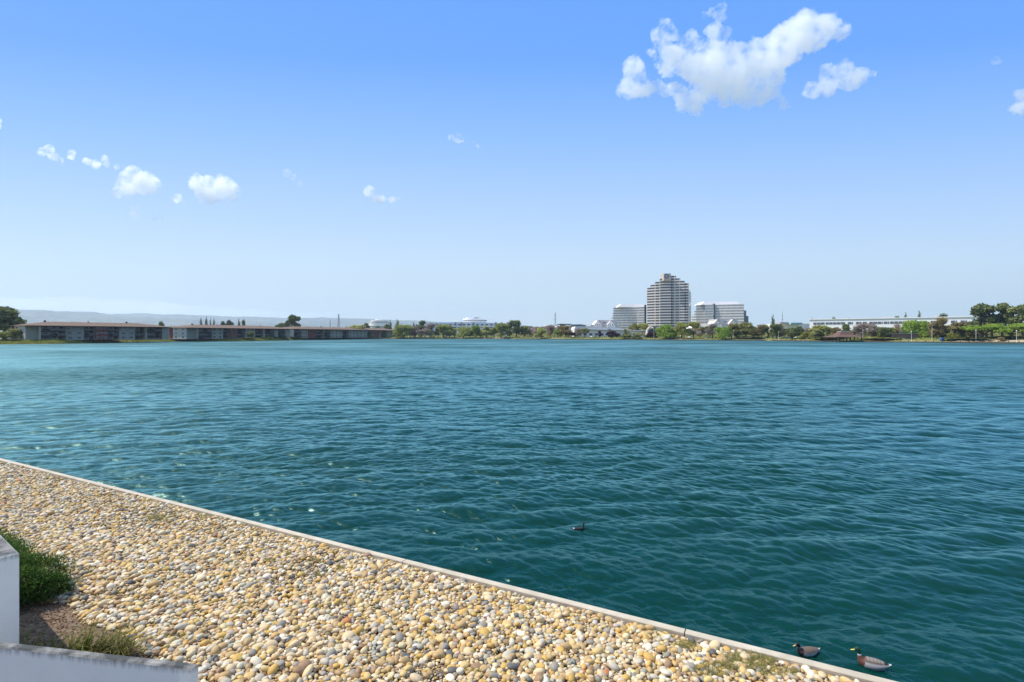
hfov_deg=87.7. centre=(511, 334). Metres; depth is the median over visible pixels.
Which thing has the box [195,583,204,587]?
cobble
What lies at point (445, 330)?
leafy tree
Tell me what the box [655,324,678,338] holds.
willow tree
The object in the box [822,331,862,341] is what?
gazebo
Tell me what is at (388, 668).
cobble
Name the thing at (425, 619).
cobble
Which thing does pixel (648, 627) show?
cobble
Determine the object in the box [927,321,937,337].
leafy tree
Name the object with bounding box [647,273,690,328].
office tower
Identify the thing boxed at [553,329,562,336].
leafy tree
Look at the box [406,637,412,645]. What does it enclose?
cobble
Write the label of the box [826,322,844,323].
window
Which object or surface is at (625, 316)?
office block
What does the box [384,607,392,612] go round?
cobble
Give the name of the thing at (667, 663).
cobble
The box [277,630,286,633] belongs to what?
cobble
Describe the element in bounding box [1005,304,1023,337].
pine tree
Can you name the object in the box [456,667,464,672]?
cobble
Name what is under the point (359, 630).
cobble
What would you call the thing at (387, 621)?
cobble
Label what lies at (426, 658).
cobble
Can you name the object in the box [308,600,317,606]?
cobble
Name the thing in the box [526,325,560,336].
retail building
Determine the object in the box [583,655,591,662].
cobble
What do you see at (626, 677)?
cobble
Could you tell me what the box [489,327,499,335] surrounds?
leafy tree
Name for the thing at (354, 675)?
cobble
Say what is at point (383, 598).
cobble
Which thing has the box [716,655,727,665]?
cobble
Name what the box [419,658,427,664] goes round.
cobble
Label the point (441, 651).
cobble
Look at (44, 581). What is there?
juniper shrub
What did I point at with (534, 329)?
bare tree
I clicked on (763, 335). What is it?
distant greenery
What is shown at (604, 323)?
gabled hall
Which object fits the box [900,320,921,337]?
willow tree
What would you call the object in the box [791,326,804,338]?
leafy tree
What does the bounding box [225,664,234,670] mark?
cobble
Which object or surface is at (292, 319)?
pine tree
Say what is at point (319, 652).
cobble
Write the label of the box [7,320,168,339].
apartment block
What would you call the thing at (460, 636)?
cobble
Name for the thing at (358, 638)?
cobble
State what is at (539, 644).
cobble
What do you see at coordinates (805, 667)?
cobble
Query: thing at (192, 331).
apartment block
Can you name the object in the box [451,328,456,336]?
leafy tree
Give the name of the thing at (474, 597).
cobble
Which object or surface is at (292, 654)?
cobble
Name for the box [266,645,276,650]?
cobble
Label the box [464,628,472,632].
cobble
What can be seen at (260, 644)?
cobble
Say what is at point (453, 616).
cobble
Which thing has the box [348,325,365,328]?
leafy tree
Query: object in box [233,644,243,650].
cobble
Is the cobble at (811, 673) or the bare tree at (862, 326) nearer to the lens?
the cobble at (811, 673)
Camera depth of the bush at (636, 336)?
538.66 m
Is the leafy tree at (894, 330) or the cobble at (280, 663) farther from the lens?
the leafy tree at (894, 330)
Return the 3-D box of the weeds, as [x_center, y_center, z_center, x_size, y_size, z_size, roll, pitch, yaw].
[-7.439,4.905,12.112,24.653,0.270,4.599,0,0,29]
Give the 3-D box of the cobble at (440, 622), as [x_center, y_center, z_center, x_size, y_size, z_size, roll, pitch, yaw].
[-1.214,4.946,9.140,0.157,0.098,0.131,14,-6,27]
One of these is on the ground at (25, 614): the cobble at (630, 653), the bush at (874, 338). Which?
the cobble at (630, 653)
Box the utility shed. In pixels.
[888,333,918,338]
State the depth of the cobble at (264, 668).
7.66 m
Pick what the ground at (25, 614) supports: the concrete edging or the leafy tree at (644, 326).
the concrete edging
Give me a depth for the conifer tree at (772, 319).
518.99 m
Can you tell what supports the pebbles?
on the ground at (25, 614)
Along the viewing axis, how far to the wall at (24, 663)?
6.15 m
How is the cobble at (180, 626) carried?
on the ground at (25, 614)
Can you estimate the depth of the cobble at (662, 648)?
8.45 m
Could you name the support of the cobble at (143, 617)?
on the ground at (25, 614)
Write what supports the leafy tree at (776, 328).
on the bank
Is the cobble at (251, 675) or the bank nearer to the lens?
the cobble at (251, 675)
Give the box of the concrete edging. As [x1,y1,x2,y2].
[0,458,896,681]
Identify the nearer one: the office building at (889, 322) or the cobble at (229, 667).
the cobble at (229, 667)
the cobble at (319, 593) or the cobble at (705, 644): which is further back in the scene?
the cobble at (319, 593)
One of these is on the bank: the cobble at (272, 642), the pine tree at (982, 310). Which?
the pine tree at (982, 310)
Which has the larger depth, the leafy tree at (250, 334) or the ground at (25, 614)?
the leafy tree at (250, 334)
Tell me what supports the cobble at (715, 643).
on the ground at (25, 614)
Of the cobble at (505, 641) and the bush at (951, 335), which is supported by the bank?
the bush at (951, 335)
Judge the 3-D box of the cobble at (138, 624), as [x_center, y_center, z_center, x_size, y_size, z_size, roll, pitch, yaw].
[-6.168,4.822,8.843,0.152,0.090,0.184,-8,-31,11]
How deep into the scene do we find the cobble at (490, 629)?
8.94 m
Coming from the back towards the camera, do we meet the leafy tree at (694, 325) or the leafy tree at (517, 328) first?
the leafy tree at (517, 328)
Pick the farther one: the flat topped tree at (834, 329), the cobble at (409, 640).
the flat topped tree at (834, 329)
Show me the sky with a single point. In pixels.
(529, 162)
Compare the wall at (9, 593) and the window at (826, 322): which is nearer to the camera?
the wall at (9, 593)
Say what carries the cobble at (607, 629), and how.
on the ground at (25, 614)
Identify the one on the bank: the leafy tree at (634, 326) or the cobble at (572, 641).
the leafy tree at (634, 326)
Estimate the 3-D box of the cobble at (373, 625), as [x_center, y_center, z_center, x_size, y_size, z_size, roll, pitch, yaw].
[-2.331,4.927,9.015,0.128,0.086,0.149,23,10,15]
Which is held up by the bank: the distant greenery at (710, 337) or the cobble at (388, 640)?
the distant greenery at (710, 337)
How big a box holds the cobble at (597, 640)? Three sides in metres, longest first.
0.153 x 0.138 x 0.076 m
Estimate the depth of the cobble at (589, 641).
8.59 m
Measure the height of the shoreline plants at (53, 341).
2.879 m
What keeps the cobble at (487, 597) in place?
on the ground at (25, 614)
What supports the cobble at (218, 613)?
on the ground at (25, 614)
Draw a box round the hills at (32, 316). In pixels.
[0,309,352,331]
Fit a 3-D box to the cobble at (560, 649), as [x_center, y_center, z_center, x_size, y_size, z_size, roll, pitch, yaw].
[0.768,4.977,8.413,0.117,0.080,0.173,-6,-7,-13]
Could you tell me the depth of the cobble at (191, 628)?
8.71 m
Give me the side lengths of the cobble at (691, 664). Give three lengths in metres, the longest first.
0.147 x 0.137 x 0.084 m
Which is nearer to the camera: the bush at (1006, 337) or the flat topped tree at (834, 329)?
the bush at (1006, 337)
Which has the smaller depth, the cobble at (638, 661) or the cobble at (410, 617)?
the cobble at (638, 661)
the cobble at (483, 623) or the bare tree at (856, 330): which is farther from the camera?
the bare tree at (856, 330)
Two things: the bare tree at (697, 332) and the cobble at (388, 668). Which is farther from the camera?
the bare tree at (697, 332)
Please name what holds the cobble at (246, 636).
on the ground at (25, 614)
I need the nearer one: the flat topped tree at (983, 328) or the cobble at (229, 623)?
the cobble at (229, 623)
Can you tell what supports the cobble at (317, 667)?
on the ground at (25, 614)
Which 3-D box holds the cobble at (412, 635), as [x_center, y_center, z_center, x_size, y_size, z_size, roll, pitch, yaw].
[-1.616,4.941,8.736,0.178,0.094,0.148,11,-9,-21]
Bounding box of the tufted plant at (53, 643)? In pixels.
[19,620,83,648]
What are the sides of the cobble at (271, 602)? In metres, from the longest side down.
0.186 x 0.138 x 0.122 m
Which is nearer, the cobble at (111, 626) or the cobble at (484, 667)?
the cobble at (484, 667)
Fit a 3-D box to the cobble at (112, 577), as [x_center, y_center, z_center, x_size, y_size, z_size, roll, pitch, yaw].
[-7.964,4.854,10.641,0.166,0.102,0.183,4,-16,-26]
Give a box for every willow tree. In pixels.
[392,324,413,337]
[456,326,471,337]
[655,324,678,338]
[713,326,732,338]
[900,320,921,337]
[911,321,938,337]
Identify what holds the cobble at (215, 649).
on the ground at (25, 614)
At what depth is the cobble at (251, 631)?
8.69 m
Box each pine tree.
[0,306,26,339]
[287,314,300,326]
[416,320,427,336]
[964,303,1000,337]
[986,302,1020,335]
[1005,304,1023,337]
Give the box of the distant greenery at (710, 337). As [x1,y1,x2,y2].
[393,336,1023,339]
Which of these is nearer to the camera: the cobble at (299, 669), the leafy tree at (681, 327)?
the cobble at (299, 669)
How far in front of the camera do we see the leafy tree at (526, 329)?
642.40 m
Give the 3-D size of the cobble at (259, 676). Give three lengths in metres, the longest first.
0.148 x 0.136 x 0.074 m
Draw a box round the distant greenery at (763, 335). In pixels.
[406,331,1020,337]
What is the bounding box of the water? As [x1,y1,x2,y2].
[0,339,1023,681]
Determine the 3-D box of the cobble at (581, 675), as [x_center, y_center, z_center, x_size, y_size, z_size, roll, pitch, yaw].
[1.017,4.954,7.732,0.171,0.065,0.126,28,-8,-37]
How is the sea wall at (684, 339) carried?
on the bank
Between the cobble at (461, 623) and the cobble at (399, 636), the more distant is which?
the cobble at (461, 623)
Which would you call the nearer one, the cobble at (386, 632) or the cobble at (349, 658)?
the cobble at (349, 658)
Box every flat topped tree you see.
[579,328,590,337]
[759,326,773,337]
[807,325,829,338]
[827,327,840,338]
[948,322,970,333]
[958,323,1016,339]
[973,317,995,335]
[986,323,1023,339]
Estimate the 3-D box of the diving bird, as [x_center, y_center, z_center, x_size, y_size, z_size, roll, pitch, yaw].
[1.801,5.183,14.420,0.462,0.196,0.116,0,0,-6]
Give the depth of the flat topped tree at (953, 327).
359.62 m
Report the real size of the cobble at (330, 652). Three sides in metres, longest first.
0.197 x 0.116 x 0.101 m
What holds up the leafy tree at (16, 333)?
on the bank
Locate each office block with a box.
[611,304,645,328]
[692,302,747,325]
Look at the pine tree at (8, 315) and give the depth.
316.44 m
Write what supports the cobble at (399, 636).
on the ground at (25, 614)
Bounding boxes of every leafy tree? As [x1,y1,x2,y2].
[7,328,22,338]
[247,332,254,337]
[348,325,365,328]
[407,326,419,334]
[433,328,440,336]
[436,324,453,337]
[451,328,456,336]
[472,325,481,337]
[481,326,489,337]
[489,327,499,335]
[494,323,512,337]
[505,324,512,335]
[508,320,525,337]
[522,325,528,336]
[533,327,546,337]
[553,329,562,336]
[558,325,572,336]
[606,331,615,337]
[627,323,640,329]
[637,323,648,330]
[672,322,692,337]
[688,321,700,335]
[696,327,704,337]
[728,323,738,337]
[731,322,757,338]
[752,324,767,336]
[769,324,785,338]
[784,328,794,338]
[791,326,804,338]
[841,324,850,338]
[876,327,892,339]
[887,327,899,332]
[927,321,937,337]
[934,317,947,336]
[939,325,951,337]
[957,331,967,336]
[966,330,981,336]
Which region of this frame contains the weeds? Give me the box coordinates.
[48,469,800,675]
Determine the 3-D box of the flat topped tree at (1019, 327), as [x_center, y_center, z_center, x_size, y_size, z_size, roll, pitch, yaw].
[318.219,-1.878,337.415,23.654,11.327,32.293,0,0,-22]
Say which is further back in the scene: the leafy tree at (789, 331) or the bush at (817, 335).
the leafy tree at (789, 331)
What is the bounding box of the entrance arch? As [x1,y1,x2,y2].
[645,326,656,334]
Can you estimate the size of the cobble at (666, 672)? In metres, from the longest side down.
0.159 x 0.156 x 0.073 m
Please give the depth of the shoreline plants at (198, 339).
440.66 m
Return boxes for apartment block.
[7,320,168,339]
[169,324,289,338]
[281,326,394,337]
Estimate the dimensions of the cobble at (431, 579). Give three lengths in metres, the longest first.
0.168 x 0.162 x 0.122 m
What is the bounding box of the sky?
[0,0,1023,327]
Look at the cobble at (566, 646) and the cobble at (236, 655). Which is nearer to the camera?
the cobble at (236, 655)
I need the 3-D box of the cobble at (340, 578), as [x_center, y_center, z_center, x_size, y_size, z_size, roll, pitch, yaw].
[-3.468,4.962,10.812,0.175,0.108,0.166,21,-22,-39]
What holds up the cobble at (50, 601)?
on the ground at (25, 614)
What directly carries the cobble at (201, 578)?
on the ground at (25, 614)
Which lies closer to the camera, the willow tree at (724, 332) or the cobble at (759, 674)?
the cobble at (759, 674)
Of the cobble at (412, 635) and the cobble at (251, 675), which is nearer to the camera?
the cobble at (251, 675)
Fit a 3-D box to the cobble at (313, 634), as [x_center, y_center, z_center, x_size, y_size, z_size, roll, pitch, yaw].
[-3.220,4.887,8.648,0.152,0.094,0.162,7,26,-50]
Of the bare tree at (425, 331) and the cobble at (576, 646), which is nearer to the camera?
the cobble at (576, 646)
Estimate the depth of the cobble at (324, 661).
7.87 m
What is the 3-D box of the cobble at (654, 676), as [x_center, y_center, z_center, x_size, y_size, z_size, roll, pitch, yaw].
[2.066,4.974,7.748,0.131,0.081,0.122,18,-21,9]
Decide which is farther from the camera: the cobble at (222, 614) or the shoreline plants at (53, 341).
the shoreline plants at (53, 341)
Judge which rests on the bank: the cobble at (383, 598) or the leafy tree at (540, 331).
the leafy tree at (540, 331)
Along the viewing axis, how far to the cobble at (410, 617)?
9.30 m
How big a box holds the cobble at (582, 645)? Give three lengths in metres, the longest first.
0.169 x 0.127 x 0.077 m
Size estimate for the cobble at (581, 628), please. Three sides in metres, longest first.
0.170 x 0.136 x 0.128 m
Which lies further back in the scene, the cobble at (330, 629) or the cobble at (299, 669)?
the cobble at (330, 629)
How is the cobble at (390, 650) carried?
on the ground at (25, 614)
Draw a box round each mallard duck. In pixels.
[793,642,819,656]
[850,647,891,670]
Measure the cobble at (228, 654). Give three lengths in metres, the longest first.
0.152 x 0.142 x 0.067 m
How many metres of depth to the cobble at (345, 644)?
8.35 m
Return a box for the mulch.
[19,570,312,677]
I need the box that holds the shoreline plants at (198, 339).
[0,337,396,340]
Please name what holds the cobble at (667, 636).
on the ground at (25, 614)
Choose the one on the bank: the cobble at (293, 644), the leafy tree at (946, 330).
the leafy tree at (946, 330)
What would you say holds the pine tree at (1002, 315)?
on the bank
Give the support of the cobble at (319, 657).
on the ground at (25, 614)
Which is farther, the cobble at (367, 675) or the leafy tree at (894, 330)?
the leafy tree at (894, 330)
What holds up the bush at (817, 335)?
on the bank
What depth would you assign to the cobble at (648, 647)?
8.51 m
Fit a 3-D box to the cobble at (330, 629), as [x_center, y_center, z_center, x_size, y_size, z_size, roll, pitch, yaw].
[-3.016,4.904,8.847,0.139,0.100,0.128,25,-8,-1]
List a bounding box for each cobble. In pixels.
[47,598,57,603]
[70,601,80,608]
[97,600,105,607]
[106,623,116,630]
[108,575,116,579]
[134,622,145,627]
[135,625,143,631]
[138,610,147,614]
[139,615,148,620]
[148,580,160,587]
[174,622,188,630]
[175,578,184,582]
[186,625,196,631]
[195,575,205,581]
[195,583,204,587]
[205,644,216,652]
[210,645,219,653]
[215,610,225,615]
[218,642,227,650]
[219,612,226,618]
[225,651,235,658]
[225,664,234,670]
[226,621,233,626]
[232,653,243,661]
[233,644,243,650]
[240,633,250,641]
[243,584,251,589]
[243,637,252,646]
[246,628,255,634]
[247,671,255,680]
[248,649,255,656]
[250,656,261,666]
[252,642,263,647]
[255,673,264,681]
[259,623,266,628]
[261,665,269,672]
[266,640,277,646]
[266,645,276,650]
[267,664,278,674]
[268,599,274,606]
[274,660,284,667]
[276,608,284,615]
[277,620,286,626]
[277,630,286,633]
[286,652,295,657]
[288,640,299,647]
[292,665,305,675]
[296,632,306,637]
[298,659,310,667]
[302,664,313,677]
[303,649,308,655]
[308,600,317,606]
[308,608,316,613]
[308,631,317,637]
[313,665,320,671]
[316,583,325,589]
[316,590,324,597]
[316,649,324,655]
[317,655,324,660]
[320,658,328,664]
[325,649,335,656]
[326,626,333,632]
[328,642,334,647]
[336,576,344,581]
[338,659,347,666]
[341,581,348,587]
[342,617,350,623]
[342,631,354,639]
[342,642,350,648]
[345,655,352,662]
[347,599,354,606]
[350,636,360,642]
[351,672,360,679]
[355,571,362,576]
[355,626,363,634]
[363,672,370,679]
[370,622,377,628]
[376,658,386,666]
[377,625,384,632]
[381,596,389,601]
[381,629,391,637]
[383,638,392,643]
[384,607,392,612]
[384,619,391,623]
[384,665,391,673]
[386,647,393,654]
[387,584,394,589]
[387,657,394,663]
[395,632,403,642]
[400,656,410,664]
[400,670,406,676]
[401,652,410,658]
[404,665,412,670]
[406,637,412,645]
[407,614,413,620]
[408,633,417,639]
[409,627,418,632]
[410,592,418,599]
[412,581,421,587]
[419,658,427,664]
[421,616,430,623]
[423,655,428,662]
[427,577,435,582]
[432,652,440,658]
[435,648,444,659]
[436,635,444,642]
[437,619,444,624]
[438,584,444,590]
[441,643,448,649]
[445,650,453,657]
[445,673,454,681]
[447,666,455,673]
[450,614,457,620]
[456,620,465,627]
[456,633,463,639]
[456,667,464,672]
[458,608,467,615]
[459,644,465,652]
[460,661,469,668]
[463,647,473,655]
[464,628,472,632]
[468,595,477,601]
[470,617,478,622]
[471,662,481,669]
[479,621,486,626]
[479,664,489,672]
[480,627,489,635]
[484,595,492,600]
[486,618,492,624]
[487,626,493,632]
[489,672,498,678]
[502,609,509,613]
[502,620,512,624]
[502,650,511,658]
[503,639,509,645]
[507,663,518,669]
[514,619,522,625]
[516,630,524,636]
[519,604,527,611]
[522,636,529,640]
[523,653,529,658]
[524,647,534,652]
[533,668,544,673]
[534,642,542,647]
[535,663,544,668]
[536,615,544,622]
[537,638,544,646]
[546,654,552,660]
[550,662,558,671]
[553,612,561,618]
[555,639,564,643]
[557,646,564,652]
[558,667,564,672]
[560,642,570,650]
[569,639,575,644]
[571,644,580,649]
[576,625,583,631]
[577,673,586,679]
[578,642,585,649]
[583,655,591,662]
[586,639,594,644]
[587,665,593,675]
[592,647,602,654]
[593,638,600,643]
[600,634,609,639]
[603,627,610,632]
[603,668,609,676]
[605,616,612,623]
[605,646,614,653]
[608,661,618,671]
[621,674,629,680]
[626,651,633,657]
[633,658,642,664]
[634,637,641,644]
[643,652,654,661]
[645,624,654,630]
[645,643,652,651]
[650,674,658,679]
[652,641,660,647]
[657,645,666,651]
[661,634,670,640]
[661,669,671,675]
[664,660,671,667]
[686,662,696,668]
[700,642,710,647]
[704,656,712,662]
[709,640,719,648]
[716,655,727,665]
[739,666,746,673]
[740,653,750,660]
[747,669,755,676]
[756,671,763,678]
[801,665,809,671]
[807,669,815,678]
[818,671,826,678]
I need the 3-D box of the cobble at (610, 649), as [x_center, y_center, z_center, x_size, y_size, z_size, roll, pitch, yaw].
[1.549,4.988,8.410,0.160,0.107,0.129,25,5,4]
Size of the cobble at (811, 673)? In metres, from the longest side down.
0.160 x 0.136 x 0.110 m
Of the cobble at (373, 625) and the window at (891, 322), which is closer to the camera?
the cobble at (373, 625)
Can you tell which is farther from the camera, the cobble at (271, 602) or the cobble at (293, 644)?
the cobble at (271, 602)
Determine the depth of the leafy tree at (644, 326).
614.47 m
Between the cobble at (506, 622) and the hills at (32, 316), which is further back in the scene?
the hills at (32, 316)
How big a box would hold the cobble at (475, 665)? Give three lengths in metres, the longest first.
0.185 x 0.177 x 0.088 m
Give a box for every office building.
[369,319,389,327]
[425,317,512,336]
[809,315,975,329]
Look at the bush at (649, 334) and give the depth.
545.06 m
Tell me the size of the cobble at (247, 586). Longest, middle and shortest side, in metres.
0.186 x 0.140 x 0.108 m
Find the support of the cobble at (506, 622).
on the ground at (25, 614)
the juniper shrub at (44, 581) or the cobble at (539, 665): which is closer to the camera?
the cobble at (539, 665)
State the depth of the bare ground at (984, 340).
336.89 m
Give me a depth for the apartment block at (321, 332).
573.17 m
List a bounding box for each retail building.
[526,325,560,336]
[767,322,809,328]
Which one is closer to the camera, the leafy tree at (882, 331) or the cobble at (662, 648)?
the cobble at (662, 648)
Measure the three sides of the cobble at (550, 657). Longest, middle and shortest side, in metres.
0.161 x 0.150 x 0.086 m
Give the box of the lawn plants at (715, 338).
[408,337,1017,340]
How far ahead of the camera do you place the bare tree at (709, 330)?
506.09 m
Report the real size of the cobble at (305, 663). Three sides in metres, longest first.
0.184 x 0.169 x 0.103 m
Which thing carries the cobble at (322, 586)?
on the ground at (25, 614)
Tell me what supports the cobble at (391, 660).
on the ground at (25, 614)
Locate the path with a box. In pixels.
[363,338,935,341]
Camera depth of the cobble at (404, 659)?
7.96 m
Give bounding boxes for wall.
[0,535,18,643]
[0,642,197,681]
[315,338,1023,343]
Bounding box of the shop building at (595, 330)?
[571,326,645,336]
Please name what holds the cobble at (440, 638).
on the ground at (25, 614)
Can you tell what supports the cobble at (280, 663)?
on the ground at (25, 614)
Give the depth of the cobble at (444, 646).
8.37 m
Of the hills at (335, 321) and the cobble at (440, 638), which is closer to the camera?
the cobble at (440, 638)
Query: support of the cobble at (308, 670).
on the ground at (25, 614)
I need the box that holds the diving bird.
[570,523,585,529]
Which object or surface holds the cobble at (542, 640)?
on the ground at (25, 614)
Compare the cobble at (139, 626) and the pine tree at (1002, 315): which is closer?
the cobble at (139, 626)
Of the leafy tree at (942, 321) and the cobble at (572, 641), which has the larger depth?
the leafy tree at (942, 321)
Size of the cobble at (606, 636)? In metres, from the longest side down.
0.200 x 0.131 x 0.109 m
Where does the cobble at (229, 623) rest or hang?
on the ground at (25, 614)
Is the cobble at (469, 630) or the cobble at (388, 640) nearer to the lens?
the cobble at (388, 640)
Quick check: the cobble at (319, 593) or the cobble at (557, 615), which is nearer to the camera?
the cobble at (557, 615)
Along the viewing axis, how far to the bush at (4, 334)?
300.68 m
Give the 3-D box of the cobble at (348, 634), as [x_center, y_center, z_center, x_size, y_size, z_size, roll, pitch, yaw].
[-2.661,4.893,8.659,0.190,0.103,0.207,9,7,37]
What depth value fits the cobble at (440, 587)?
10.50 m
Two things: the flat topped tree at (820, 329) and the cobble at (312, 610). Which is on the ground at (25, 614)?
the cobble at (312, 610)
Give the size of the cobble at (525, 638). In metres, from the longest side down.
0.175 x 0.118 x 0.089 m
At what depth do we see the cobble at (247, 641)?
8.34 m
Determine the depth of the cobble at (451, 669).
7.76 m
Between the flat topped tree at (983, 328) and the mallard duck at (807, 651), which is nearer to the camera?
the mallard duck at (807, 651)
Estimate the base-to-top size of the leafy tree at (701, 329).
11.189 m
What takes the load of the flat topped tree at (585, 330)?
on the bank
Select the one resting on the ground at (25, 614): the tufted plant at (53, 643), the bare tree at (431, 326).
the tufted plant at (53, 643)
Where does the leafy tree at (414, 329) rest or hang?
on the bank
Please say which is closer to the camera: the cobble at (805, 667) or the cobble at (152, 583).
the cobble at (805, 667)
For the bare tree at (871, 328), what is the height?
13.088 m
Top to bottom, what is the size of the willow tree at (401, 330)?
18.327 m
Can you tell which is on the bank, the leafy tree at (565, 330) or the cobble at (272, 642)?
the leafy tree at (565, 330)
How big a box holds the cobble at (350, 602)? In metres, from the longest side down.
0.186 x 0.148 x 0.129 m
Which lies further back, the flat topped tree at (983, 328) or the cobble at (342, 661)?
the flat topped tree at (983, 328)
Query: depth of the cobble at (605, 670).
7.80 m
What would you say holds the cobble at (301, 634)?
on the ground at (25, 614)
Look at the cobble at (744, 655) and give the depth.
8.27 m
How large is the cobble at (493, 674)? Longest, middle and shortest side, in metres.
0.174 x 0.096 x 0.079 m
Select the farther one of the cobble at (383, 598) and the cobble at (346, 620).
the cobble at (383, 598)
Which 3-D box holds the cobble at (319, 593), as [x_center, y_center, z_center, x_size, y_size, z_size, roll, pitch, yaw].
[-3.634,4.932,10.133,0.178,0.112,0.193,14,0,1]
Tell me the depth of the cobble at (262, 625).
8.91 m
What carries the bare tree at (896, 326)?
on the bank
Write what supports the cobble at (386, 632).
on the ground at (25, 614)
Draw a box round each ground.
[18,475,830,681]
[955,339,1023,341]
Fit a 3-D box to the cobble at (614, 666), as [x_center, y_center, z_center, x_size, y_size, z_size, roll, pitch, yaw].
[1.517,4.953,7.958,0.173,0.102,0.126,18,3,42]
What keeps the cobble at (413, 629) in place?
on the ground at (25, 614)
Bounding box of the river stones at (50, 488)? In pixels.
[0,461,281,534]
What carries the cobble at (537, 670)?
on the ground at (25, 614)
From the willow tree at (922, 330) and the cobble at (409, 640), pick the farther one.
the willow tree at (922, 330)
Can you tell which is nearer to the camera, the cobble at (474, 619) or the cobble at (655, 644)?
the cobble at (655, 644)
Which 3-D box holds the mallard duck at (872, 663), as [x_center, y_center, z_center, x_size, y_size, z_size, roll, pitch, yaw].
[5.724,5.190,8.508,0.551,0.320,0.198,0,0,28]
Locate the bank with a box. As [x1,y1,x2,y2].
[0,335,991,343]
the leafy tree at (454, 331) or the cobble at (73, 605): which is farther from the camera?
the leafy tree at (454, 331)
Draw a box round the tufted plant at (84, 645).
[54,614,157,657]
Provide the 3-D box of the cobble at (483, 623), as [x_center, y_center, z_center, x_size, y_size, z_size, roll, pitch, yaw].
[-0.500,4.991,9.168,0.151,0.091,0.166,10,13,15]
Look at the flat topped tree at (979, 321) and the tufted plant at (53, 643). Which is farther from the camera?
the flat topped tree at (979, 321)
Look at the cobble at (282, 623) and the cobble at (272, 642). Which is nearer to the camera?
the cobble at (272, 642)
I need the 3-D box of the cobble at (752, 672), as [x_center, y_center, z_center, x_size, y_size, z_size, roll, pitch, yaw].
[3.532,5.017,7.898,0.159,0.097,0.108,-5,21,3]
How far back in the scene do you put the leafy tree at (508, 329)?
650.74 m
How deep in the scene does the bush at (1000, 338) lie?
329.85 m
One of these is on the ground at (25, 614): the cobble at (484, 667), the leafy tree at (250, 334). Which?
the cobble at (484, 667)
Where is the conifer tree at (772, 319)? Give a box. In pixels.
[769,316,775,336]
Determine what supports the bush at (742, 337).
on the bank
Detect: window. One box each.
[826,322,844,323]
[890,321,903,323]
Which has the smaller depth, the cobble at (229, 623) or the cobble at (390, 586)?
the cobble at (229, 623)
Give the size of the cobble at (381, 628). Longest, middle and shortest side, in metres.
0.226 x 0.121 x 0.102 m
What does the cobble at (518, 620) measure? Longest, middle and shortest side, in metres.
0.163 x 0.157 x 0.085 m
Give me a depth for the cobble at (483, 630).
8.82 m
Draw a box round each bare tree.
[415,330,423,335]
[421,329,430,336]
[424,321,435,336]
[530,325,545,334]
[547,324,554,336]
[572,328,582,337]
[686,328,702,337]
[704,323,717,337]
[851,322,869,338]
[852,326,863,337]
[864,323,878,336]
[894,323,902,332]
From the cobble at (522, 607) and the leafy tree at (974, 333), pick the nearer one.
the cobble at (522, 607)
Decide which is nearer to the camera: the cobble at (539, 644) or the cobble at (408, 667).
the cobble at (408, 667)
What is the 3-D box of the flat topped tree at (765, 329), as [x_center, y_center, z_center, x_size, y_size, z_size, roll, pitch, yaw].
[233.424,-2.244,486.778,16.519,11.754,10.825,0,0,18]
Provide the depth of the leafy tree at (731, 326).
493.45 m
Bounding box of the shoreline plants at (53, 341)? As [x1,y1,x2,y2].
[0,338,304,343]
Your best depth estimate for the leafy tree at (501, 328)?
649.46 m
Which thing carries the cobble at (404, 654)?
on the ground at (25, 614)
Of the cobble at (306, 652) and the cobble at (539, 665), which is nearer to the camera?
the cobble at (539, 665)
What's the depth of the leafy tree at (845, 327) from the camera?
412.04 m
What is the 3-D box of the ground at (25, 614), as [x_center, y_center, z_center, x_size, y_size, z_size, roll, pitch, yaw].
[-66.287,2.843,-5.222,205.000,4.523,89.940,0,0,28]
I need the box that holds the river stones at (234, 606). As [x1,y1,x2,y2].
[0,526,859,681]
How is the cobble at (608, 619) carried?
on the ground at (25, 614)
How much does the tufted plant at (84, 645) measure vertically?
0.567 m
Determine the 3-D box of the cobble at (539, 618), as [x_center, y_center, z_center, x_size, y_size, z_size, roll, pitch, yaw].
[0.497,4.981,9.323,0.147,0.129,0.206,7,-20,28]
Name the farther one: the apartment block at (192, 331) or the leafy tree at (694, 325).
the leafy tree at (694, 325)
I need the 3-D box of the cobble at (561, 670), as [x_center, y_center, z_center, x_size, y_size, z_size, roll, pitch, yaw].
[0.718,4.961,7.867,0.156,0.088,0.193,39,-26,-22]
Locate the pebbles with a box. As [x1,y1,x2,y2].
[0,472,829,681]
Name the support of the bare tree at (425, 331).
on the bank
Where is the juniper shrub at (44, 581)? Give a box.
[0,524,82,609]
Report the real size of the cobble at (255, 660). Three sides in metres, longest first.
0.193 x 0.145 x 0.112 m
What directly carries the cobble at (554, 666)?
on the ground at (25, 614)
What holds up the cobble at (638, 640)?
on the ground at (25, 614)
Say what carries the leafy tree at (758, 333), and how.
on the bank
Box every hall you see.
[555,324,585,329]
[586,320,618,327]
[701,319,738,327]
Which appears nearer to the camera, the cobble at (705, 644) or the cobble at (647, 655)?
the cobble at (647, 655)
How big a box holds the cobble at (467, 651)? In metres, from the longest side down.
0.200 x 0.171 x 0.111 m
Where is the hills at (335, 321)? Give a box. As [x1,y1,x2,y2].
[110,313,519,334]
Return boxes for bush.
[0,331,13,339]
[631,335,641,338]
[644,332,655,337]
[736,336,764,338]
[798,332,813,338]
[809,333,825,338]
[862,337,901,339]
[944,338,995,339]
[946,333,960,339]
[969,336,1022,338]
[996,337,1008,340]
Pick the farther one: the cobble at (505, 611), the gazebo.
the gazebo
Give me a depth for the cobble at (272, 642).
8.35 m

